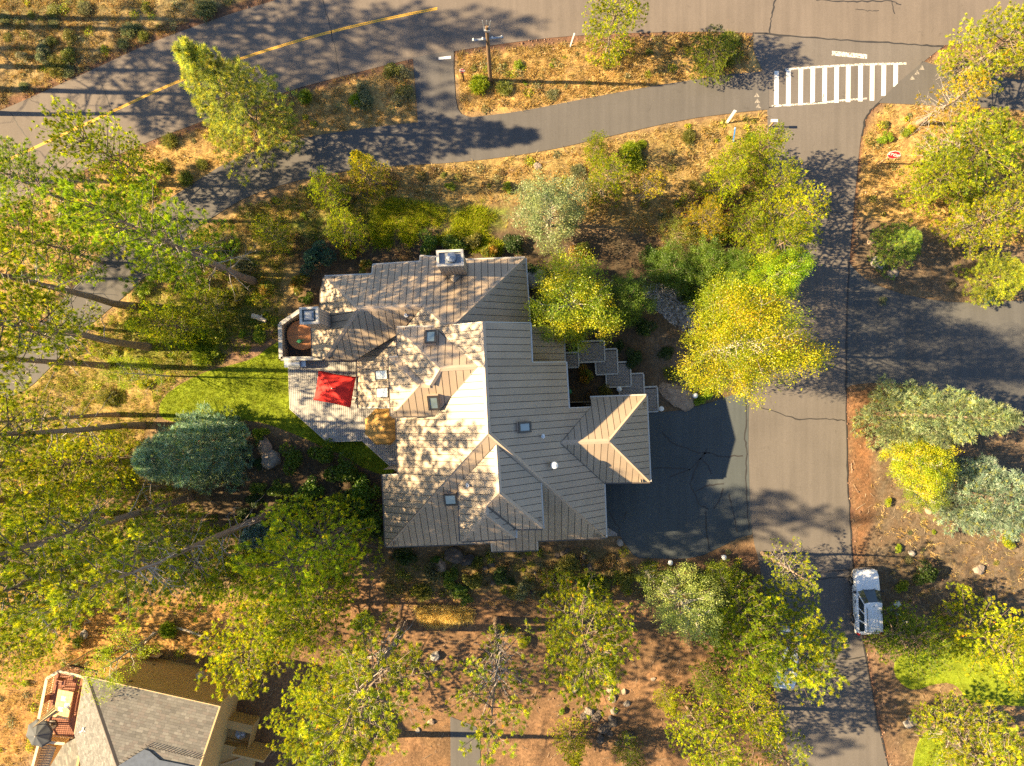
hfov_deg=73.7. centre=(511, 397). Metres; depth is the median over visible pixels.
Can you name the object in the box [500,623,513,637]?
shrub
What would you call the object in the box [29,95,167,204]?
pine tree
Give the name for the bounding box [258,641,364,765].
pine tree
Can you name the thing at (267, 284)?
shrub
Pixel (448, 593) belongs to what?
shrub
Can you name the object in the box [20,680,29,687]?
shrub
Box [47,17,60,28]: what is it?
shrub
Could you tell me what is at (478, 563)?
shrub
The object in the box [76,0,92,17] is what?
shrub
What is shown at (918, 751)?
lawn
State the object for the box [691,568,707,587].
shrub
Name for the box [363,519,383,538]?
shrub
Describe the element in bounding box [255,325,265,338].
shrub
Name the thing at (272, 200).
brush
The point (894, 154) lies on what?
stop sign
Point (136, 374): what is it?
leafy tree
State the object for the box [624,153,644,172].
shrub
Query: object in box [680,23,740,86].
pine tree
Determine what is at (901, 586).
shrub
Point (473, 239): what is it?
shrub
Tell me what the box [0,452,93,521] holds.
pine tree
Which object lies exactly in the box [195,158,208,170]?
shrub
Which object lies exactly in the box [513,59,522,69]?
shrub
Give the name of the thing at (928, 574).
shrub
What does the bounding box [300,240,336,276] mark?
shrub
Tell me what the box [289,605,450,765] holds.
pine tree
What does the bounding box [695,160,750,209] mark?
pine tree
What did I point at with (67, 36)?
shrub
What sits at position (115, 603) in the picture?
shrub
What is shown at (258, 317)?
fallen log
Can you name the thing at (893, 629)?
shrub
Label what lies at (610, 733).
boulder
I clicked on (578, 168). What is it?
shrub
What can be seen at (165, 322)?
pine tree
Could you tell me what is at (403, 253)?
shrub
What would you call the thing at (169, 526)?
shrub
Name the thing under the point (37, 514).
pine tree
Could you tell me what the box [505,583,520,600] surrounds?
shrub
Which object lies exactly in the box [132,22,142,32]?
shrub
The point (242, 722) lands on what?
utility screen
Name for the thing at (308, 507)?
shrub
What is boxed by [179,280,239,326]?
pine tree
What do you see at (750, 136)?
shrub
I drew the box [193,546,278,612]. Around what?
pine tree
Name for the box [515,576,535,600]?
shrub
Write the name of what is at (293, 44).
road
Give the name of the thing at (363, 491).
shrub
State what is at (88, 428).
pine tree
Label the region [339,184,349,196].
shrub
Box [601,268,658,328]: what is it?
leafy tree
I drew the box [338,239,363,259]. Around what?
shrub
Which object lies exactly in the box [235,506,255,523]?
shrub
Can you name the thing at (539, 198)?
leafy tree
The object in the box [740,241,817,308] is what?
leafy tree
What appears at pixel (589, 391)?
shrub
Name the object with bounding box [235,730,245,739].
air conditioner
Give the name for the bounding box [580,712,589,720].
boulder
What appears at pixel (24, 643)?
pine tree
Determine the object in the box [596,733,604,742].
boulder
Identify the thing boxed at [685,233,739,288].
leafy tree
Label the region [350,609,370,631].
shrub
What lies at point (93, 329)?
pine tree
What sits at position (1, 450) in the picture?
shrub
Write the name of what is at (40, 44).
shrub
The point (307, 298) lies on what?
shrub
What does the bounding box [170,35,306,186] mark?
pine tree
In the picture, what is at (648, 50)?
shrub
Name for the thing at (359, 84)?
shrub
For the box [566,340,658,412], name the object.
brick walk
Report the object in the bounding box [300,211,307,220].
shrub
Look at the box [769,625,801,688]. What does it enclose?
parked car
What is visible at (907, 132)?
shrub
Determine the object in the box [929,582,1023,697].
pine tree
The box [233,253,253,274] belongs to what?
shrub
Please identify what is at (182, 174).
shrub
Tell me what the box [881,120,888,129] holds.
shrub
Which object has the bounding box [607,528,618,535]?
paved corner
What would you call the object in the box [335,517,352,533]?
shrub
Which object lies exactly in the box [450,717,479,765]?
driveway
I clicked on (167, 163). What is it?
shrub
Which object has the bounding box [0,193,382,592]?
dry grass
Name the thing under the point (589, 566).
boulder
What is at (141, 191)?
shrub
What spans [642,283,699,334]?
gravel
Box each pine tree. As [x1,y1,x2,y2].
[0,135,104,240]
[0,193,110,286]
[0,220,136,326]
[0,276,151,380]
[0,281,108,358]
[0,323,111,400]
[0,381,146,481]
[0,388,120,445]
[0,446,68,473]
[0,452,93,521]
[0,472,194,624]
[0,478,81,528]
[0,487,121,566]
[0,498,274,654]
[0,508,61,525]
[0,525,165,641]
[0,551,152,649]
[0,597,82,688]
[1,415,154,510]
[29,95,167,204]
[34,160,257,300]
[34,530,150,620]
[64,183,180,263]
[93,491,210,593]
[116,205,232,297]
[125,295,209,352]
[146,516,253,613]
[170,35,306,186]
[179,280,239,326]
[192,571,330,700]
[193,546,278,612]
[225,491,384,632]
[249,213,294,255]
[250,555,361,667]
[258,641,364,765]
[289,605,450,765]
[305,165,350,217]
[323,207,371,259]
[329,730,393,765]
[346,149,398,203]
[445,616,555,765]
[533,567,640,719]
[547,717,592,765]
[579,150,635,212]
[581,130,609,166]
[582,0,649,67]
[611,730,646,765]
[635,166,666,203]
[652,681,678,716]
[664,686,756,765]
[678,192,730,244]
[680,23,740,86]
[680,584,795,695]
[687,657,732,705]
[692,563,784,654]
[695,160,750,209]
[705,134,758,184]
[717,197,768,250]
[717,662,789,751]
[718,574,849,705]
[726,120,794,181]
[735,209,823,284]
[741,156,808,218]
[741,698,812,765]
[756,179,831,248]
[760,536,822,598]
[862,600,956,683]
[867,222,923,280]
[893,146,974,215]
[908,107,1002,173]
[910,688,1023,765]
[911,106,1023,215]
[911,699,1023,765]
[912,67,992,137]
[929,173,1023,259]
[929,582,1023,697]
[934,0,1023,112]
[953,247,1023,309]
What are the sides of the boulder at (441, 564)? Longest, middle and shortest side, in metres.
1.194 x 0.978 x 0.749 m
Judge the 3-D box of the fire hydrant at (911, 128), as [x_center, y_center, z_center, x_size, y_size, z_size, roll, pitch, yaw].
[30.334,-20.422,51.844,0.640,0.372,0.709,2,90,0]
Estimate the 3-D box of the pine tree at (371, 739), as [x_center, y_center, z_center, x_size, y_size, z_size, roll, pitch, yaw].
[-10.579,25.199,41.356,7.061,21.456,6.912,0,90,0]
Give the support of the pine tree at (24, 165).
on the ground at (928, 274)
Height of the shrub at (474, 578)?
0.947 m
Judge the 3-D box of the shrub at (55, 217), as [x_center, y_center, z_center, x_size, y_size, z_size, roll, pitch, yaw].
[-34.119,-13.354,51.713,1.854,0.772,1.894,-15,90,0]
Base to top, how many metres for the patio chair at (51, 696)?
0.921 m
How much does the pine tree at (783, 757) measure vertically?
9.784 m
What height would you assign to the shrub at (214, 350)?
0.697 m
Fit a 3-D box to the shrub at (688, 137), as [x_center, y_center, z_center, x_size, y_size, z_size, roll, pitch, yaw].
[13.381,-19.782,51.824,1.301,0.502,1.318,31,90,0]
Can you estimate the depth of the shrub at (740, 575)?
51.50 m
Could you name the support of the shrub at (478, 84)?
on the ground at (928, 274)
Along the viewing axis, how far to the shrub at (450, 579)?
51.48 m
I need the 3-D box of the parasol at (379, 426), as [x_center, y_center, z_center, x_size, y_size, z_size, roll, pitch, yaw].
[-9.304,2.111,49.865,2.641,2.770,2.642,0,90,0]
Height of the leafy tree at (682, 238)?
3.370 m
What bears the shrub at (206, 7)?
on the ground at (928, 274)
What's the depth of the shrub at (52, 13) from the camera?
51.75 m
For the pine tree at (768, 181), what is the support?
on the ground at (928, 274)
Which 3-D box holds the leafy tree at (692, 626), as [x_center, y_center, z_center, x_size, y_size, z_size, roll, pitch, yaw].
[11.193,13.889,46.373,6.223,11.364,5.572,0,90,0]
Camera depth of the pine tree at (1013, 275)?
50.21 m
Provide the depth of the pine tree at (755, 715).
46.23 m
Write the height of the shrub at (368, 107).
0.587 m
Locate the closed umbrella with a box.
[32,705,58,727]
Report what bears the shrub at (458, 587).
on the ground at (928, 274)
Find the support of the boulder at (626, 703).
on the ground at (928, 274)
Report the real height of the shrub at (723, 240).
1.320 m
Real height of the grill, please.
1.115 m
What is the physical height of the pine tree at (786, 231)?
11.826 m
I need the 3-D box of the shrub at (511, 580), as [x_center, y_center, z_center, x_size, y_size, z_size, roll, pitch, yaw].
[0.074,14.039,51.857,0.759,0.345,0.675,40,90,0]
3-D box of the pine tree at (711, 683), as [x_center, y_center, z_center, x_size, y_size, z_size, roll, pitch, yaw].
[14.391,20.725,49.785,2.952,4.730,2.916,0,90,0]
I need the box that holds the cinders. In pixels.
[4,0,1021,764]
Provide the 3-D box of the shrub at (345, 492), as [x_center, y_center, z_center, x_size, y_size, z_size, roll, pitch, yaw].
[-12.765,8.182,51.189,2.336,1.682,2.636,-1,90,0]
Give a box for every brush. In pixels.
[0,0,1023,765]
[0,276,278,585]
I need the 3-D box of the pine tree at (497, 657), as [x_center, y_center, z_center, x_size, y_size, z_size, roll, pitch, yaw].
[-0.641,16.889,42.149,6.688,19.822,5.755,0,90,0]
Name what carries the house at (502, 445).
on the ground at (928, 274)
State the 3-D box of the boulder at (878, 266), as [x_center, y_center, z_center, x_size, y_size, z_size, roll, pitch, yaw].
[27.768,-10.244,51.910,1.148,0.801,0.969,19,88,0]
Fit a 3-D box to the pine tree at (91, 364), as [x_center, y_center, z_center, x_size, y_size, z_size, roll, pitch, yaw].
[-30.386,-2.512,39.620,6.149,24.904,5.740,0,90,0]
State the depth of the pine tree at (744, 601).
44.47 m
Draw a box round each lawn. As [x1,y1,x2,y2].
[159,342,393,473]
[894,616,1023,705]
[913,730,944,765]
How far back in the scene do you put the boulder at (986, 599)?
51.74 m
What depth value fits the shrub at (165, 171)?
51.73 m
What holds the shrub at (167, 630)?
on the ground at (928, 274)
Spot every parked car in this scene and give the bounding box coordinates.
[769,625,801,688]
[848,567,883,635]
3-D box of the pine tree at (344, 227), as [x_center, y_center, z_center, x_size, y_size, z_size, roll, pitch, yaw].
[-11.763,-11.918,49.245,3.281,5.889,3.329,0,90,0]
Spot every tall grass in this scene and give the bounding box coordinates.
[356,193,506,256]
[411,600,476,633]
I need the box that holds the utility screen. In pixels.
[226,711,259,747]
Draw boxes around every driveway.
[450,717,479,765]
[606,389,751,558]
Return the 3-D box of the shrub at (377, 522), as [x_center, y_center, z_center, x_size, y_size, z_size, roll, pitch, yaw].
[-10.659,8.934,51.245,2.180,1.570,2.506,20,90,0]
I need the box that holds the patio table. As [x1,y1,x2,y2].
[53,686,78,719]
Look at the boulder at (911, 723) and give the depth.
51.71 m
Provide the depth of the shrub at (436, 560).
51.68 m
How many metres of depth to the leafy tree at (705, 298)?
46.40 m
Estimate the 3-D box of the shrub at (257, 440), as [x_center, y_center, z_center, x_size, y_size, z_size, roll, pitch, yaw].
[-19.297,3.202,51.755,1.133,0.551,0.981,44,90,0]
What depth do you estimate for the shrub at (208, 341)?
51.66 m
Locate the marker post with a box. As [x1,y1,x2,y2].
[725,110,735,123]
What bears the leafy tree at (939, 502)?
on the ground at (928, 274)
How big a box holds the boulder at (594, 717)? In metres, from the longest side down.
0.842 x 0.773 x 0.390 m
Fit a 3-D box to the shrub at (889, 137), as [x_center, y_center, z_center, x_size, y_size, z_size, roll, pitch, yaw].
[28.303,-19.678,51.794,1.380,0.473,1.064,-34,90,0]
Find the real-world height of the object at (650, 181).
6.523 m
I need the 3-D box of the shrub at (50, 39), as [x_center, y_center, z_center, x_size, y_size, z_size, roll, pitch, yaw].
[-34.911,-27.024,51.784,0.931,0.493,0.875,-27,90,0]
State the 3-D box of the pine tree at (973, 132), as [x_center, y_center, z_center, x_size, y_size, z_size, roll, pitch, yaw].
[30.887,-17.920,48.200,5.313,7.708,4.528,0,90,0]
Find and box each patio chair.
[44,691,56,702]
[56,675,70,686]
[351,395,356,403]
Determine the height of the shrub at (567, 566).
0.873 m
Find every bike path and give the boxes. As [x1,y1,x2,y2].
[0,66,924,397]
[879,62,1023,110]
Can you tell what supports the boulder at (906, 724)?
on the ground at (928, 274)
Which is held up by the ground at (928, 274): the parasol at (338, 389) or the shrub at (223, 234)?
the shrub at (223, 234)
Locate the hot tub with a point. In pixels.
(296, 330)
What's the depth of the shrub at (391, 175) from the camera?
51.75 m
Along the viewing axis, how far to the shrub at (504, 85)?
51.69 m
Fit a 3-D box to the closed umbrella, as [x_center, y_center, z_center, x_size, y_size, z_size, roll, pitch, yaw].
[-32.409,22.410,48.100,0.674,2.006,1.910,39,90,0]
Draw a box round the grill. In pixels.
[284,360,305,368]
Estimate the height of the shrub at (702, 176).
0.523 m
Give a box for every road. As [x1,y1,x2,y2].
[0,0,1023,206]
[746,32,943,765]
[846,262,1023,411]
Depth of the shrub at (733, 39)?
51.62 m
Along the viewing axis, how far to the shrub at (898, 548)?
51.72 m
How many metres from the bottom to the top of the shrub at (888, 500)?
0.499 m
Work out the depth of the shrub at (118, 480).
51.56 m
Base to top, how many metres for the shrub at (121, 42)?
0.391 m
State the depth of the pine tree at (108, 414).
42.45 m
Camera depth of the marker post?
51.27 m
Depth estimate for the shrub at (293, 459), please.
50.89 m
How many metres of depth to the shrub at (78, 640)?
51.68 m
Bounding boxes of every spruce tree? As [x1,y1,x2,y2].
[130,400,255,495]
[238,513,280,552]
[287,518,312,539]
[850,372,1023,453]
[915,453,1023,542]
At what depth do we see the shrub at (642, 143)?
51.80 m
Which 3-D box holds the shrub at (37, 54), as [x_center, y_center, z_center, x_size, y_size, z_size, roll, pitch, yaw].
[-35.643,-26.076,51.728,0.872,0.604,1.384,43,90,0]
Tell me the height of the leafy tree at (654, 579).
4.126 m
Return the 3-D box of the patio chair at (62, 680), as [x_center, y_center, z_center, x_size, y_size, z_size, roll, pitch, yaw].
[-32.033,20.234,48.640,0.590,0.921,0.540,14,90,0]
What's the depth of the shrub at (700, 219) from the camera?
48.81 m
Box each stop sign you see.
[459,69,464,81]
[878,151,900,163]
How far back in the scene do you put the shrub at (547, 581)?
51.58 m
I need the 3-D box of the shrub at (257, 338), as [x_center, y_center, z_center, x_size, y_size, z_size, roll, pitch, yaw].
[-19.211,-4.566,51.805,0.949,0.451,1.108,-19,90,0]
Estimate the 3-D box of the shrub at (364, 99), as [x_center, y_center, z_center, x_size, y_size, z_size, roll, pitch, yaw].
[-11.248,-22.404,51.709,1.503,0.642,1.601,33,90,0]
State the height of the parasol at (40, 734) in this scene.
1.870 m
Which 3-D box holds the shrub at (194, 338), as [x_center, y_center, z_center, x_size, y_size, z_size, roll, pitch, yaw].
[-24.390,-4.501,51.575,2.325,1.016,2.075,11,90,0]
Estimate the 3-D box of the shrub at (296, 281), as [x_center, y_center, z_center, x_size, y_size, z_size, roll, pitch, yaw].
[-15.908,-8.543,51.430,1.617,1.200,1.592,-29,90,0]
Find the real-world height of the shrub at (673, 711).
3.853 m
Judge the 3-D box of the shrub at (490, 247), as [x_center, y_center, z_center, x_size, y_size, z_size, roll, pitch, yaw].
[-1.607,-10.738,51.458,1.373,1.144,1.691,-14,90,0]
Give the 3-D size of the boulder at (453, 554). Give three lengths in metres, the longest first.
1.503 x 1.380 x 0.696 m
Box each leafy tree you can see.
[74,624,164,706]
[95,354,169,399]
[499,167,597,255]
[523,245,626,354]
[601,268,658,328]
[632,563,664,595]
[635,559,728,651]
[642,236,697,297]
[657,211,701,256]
[666,267,839,411]
[684,269,754,324]
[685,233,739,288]
[702,558,742,595]
[716,244,766,290]
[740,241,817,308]
[875,437,964,505]
[899,474,951,518]
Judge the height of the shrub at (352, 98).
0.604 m
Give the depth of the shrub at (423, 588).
51.65 m
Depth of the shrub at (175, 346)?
51.60 m
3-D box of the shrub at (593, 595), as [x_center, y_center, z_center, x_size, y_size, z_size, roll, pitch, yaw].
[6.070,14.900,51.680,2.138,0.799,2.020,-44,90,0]
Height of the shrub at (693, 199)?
0.948 m
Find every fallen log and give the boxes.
[176,626,212,640]
[251,313,266,322]
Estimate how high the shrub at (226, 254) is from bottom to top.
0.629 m
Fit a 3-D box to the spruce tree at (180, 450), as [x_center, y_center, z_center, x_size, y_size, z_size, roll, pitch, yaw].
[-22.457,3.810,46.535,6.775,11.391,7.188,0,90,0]
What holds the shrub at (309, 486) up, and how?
on the ground at (928, 274)
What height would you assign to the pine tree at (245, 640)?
14.104 m
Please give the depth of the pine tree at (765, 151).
47.30 m
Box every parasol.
[26,719,56,746]
[314,370,355,407]
[365,408,395,444]
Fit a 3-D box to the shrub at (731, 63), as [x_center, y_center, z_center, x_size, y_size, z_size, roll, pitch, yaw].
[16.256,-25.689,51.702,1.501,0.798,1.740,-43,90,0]
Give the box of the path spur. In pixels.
[413,50,473,125]
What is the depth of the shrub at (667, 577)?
51.47 m
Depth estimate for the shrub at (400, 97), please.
51.60 m
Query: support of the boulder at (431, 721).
on the ground at (928, 274)
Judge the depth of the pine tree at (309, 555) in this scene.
39.81 m
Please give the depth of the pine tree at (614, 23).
47.74 m
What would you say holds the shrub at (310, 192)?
on the ground at (928, 274)
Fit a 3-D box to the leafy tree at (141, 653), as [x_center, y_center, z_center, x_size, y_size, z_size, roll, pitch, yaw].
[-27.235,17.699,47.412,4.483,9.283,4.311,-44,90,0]
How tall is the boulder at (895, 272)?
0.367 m
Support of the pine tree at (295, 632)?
on the ground at (928, 274)
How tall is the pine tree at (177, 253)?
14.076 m
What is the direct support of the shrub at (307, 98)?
on the ground at (928, 274)
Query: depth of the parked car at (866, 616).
50.80 m
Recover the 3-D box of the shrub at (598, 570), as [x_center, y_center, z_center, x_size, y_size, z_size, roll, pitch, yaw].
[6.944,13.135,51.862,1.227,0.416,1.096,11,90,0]
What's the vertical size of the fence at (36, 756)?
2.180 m
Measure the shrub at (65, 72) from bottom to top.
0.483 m
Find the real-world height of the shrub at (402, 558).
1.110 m
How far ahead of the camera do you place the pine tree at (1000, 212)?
47.80 m
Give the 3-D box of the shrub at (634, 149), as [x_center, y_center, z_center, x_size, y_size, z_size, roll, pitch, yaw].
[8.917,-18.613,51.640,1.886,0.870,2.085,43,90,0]
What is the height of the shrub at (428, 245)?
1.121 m
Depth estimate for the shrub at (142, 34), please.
51.78 m
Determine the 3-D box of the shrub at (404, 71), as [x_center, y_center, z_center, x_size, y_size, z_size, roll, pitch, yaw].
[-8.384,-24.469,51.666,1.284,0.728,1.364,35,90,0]
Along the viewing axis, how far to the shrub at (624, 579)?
51.44 m
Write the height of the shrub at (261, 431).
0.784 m
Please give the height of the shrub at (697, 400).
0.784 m
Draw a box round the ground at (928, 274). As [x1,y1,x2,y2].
[0,0,1023,765]
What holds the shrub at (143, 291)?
on the ground at (928, 274)
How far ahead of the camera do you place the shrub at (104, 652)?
51.82 m
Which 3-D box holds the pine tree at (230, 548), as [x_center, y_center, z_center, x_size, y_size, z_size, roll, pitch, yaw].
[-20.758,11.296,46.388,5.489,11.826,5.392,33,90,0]
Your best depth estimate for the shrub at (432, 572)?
51.59 m
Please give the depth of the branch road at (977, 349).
51.98 m
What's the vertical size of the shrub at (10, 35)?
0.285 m
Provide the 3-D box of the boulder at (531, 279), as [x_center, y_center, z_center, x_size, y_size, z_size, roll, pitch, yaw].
[1.736,-8.961,51.857,1.484,1.227,1.759,23,85,-7]
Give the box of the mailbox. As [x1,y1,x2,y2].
[769,119,777,126]
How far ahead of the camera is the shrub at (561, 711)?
51.75 m
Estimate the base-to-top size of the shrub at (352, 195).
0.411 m
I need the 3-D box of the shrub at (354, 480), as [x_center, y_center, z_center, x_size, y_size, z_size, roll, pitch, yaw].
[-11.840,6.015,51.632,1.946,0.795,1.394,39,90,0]
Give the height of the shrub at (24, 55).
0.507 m
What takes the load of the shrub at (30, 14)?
on the ground at (928, 274)
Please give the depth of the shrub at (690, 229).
51.29 m
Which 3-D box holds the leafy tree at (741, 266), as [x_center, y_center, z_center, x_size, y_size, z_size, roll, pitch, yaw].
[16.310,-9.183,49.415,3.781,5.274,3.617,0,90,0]
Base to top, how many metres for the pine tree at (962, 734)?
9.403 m
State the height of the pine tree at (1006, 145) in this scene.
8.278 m
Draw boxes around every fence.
[31,746,41,765]
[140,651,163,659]
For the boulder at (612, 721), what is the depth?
51.71 m
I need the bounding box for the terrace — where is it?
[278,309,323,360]
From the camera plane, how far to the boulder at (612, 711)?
51.84 m
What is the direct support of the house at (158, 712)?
on the ground at (928, 274)
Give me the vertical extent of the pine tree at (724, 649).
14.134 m
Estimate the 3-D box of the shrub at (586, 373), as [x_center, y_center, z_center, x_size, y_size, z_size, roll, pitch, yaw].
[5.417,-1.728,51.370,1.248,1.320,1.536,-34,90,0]
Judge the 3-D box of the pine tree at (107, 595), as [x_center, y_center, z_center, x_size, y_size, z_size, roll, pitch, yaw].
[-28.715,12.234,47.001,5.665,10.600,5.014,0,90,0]
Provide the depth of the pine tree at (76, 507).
46.57 m
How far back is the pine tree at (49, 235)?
45.74 m
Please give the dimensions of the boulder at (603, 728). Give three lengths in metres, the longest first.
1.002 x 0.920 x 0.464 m
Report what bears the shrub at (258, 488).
on the ground at (928, 274)
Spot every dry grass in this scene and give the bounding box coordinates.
[0,0,1023,765]
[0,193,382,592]
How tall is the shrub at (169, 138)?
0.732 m
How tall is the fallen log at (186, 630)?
0.238 m
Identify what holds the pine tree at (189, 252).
on the ground at (928, 274)
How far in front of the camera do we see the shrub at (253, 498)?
51.60 m
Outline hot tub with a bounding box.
[287,320,310,349]
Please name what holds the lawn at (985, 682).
on the ground at (928, 274)
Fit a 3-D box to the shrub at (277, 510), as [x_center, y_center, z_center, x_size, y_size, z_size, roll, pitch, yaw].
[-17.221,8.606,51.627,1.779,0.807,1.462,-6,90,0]
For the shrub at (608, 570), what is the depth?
51.60 m
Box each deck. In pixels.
[37,649,97,744]
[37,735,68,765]
[288,360,396,470]
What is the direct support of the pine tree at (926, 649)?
on the ground at (928, 274)
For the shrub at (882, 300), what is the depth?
51.81 m
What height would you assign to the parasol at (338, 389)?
2.820 m
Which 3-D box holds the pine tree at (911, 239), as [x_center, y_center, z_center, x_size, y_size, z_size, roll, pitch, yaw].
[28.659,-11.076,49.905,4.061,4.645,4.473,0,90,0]
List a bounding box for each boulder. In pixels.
[80,629,87,639]
[257,436,272,453]
[261,450,281,469]
[427,718,434,724]
[430,651,439,660]
[435,558,446,572]
[444,546,462,563]
[460,554,473,565]
[528,269,545,288]
[533,162,541,170]
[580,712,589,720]
[584,707,594,715]
[586,563,591,570]
[590,713,599,721]
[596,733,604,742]
[597,722,609,733]
[607,730,612,736]
[608,715,617,726]
[610,707,617,714]
[617,539,622,545]
[623,700,629,706]
[658,382,693,411]
[867,238,875,244]
[870,255,884,268]
[887,267,898,277]
[903,720,911,728]
[907,713,917,725]
[908,550,915,555]
[973,565,984,574]
[983,595,992,606]
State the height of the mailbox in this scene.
1.170 m
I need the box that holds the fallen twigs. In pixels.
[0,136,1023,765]
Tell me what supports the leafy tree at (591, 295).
on the ground at (928, 274)
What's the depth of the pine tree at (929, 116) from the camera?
47.69 m
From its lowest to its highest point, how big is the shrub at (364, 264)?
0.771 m
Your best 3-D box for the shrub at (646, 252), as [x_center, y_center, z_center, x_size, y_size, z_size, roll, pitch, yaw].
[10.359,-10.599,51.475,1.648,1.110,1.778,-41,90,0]
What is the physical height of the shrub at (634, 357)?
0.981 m
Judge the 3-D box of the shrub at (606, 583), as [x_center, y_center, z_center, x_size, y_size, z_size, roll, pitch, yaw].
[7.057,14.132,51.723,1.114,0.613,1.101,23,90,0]
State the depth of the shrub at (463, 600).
51.61 m
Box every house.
[51,654,273,765]
[299,249,651,552]
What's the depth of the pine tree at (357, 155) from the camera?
49.20 m
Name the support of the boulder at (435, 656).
on the ground at (928, 274)
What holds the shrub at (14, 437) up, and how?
on the ground at (928, 274)
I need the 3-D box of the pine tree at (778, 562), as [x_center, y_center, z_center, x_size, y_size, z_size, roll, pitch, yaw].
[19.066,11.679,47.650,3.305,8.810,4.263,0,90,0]
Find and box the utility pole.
[472,20,502,81]
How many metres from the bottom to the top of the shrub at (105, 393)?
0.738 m
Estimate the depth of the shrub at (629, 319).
51.46 m
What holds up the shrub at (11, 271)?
on the ground at (928, 274)
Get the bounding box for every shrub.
[0,12,11,25]
[0,442,13,459]
[3,31,12,41]
[7,436,21,448]
[9,264,20,274]
[15,51,31,64]
[18,80,27,91]
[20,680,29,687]
[26,10,35,20]
[35,45,50,60]
[36,39,47,49]
[36,46,48,57]
[37,54,49,67]
[43,52,68,77]
[46,2,62,17]
[46,35,58,45]
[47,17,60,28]
[50,210,70,232]
[59,60,73,78]
[60,45,74,63]
[62,28,78,45]
[72,634,83,648]
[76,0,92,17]
[97,387,118,408]
[101,647,111,656]
[106,167,119,183]
[109,592,126,609]
[114,468,127,486]
[117,36,129,48]
[119,21,138,38]
[123,318,138,331]
[126,179,154,200]
[127,505,143,519]
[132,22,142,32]
[136,379,151,389]
[137,29,148,41]
[137,282,153,298]
[140,3,149,13]
[157,620,178,640]
[158,163,169,175]
[160,132,178,149]
[160,159,173,173]
[163,523,177,534]
[165,333,182,352]
[176,169,193,187]
[176,325,203,350]
[190,343,214,367]
[191,0,217,24]
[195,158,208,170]
[198,328,219,348]
[202,344,220,358]
[208,328,227,342]
[212,290,228,307]
[213,232,234,251]
[217,242,234,257]
[229,292,245,309]
[229,313,246,326]
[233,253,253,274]
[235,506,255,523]
[238,329,244,338]
[244,494,264,508]
[249,482,266,495]
[252,331,265,342]
[252,427,269,439]
[252,434,263,446]
[252,457,262,470]
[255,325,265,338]
[257,276,276,295]
[260,221,280,241]
[266,478,293,498]
[273,501,291,519]
[277,496,303,522]
[278,441,303,475]
[289,273,309,295]
[294,475,324,507]
[296,496,317,516]
[297,88,313,104]
[298,291,313,303]
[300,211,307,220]
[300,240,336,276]
[302,183,318,200]
[307,438,337,463]
[322,449,357,483]
[325,488,354,523]
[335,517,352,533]
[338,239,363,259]
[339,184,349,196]
[340,190,355,204]
[345,512,361,525]
[347,473,380,516]
[348,92,360,106]
[349,465,367,483]
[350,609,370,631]
[352,91,373,111]
[355,501,382,530]
[356,79,370,97]
[359,93,373,110]
[359,259,372,273]
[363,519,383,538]
[382,62,401,79]
[385,172,400,187]
[390,86,415,104]
[392,64,410,82]
[392,547,418,566]
[394,82,412,99]
[394,243,411,261]
[412,582,431,602]
[419,229,437,254]
[421,562,442,582]
[425,165,435,178]
[430,556,439,562]
[441,234,466,249]
[443,570,458,589]
[444,181,455,190]
[444,567,458,576]
[444,588,454,597]
[451,583,468,596]
[454,591,473,605]
[461,232,481,248]
[461,572,482,589]
[468,73,489,95]
[471,556,483,570]
[481,243,497,257]
[492,564,510,584]
[495,77,512,95]
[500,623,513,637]
[502,181,511,194]
[502,233,523,255]
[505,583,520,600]
[509,577,516,585]
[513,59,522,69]
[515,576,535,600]
[516,632,529,648]
[527,263,540,274]
[536,561,554,589]
[541,587,550,593]
[546,88,559,100]
[554,552,580,576]
[559,707,564,714]
[568,241,591,259]
[569,163,586,178]
[576,572,595,592]
[578,365,594,383]
[579,584,601,605]
[585,389,597,398]
[586,573,599,583]
[596,566,610,575]
[597,576,610,591]
[598,383,611,395]
[599,553,614,578]
[612,339,624,352]
[617,572,633,591]
[618,139,641,163]
[620,312,636,325]
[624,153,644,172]
[625,347,642,369]
[633,316,657,336]
[637,243,657,269]
[638,139,646,148]
[645,48,652,54]
[656,346,674,360]
[658,570,674,585]
[663,367,679,382]
[676,289,690,301]
[679,281,703,305]
[680,128,695,145]
[681,187,718,212]
[682,217,700,240]
[688,179,698,190]
[688,247,709,270]
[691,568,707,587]
[693,388,712,405]
[699,171,709,182]
[710,221,740,246]
[716,197,740,223]
[722,30,738,48]
[722,51,736,68]
[730,569,747,584]
[743,131,756,143]
[876,131,893,143]
[879,297,886,304]
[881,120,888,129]
[884,498,891,507]
[884,619,909,640]
[895,543,901,552]
[895,579,908,592]
[900,128,910,136]
[905,555,912,563]
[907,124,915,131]
[912,559,938,585]
[947,279,955,288]
[983,288,997,303]
[1000,533,1015,548]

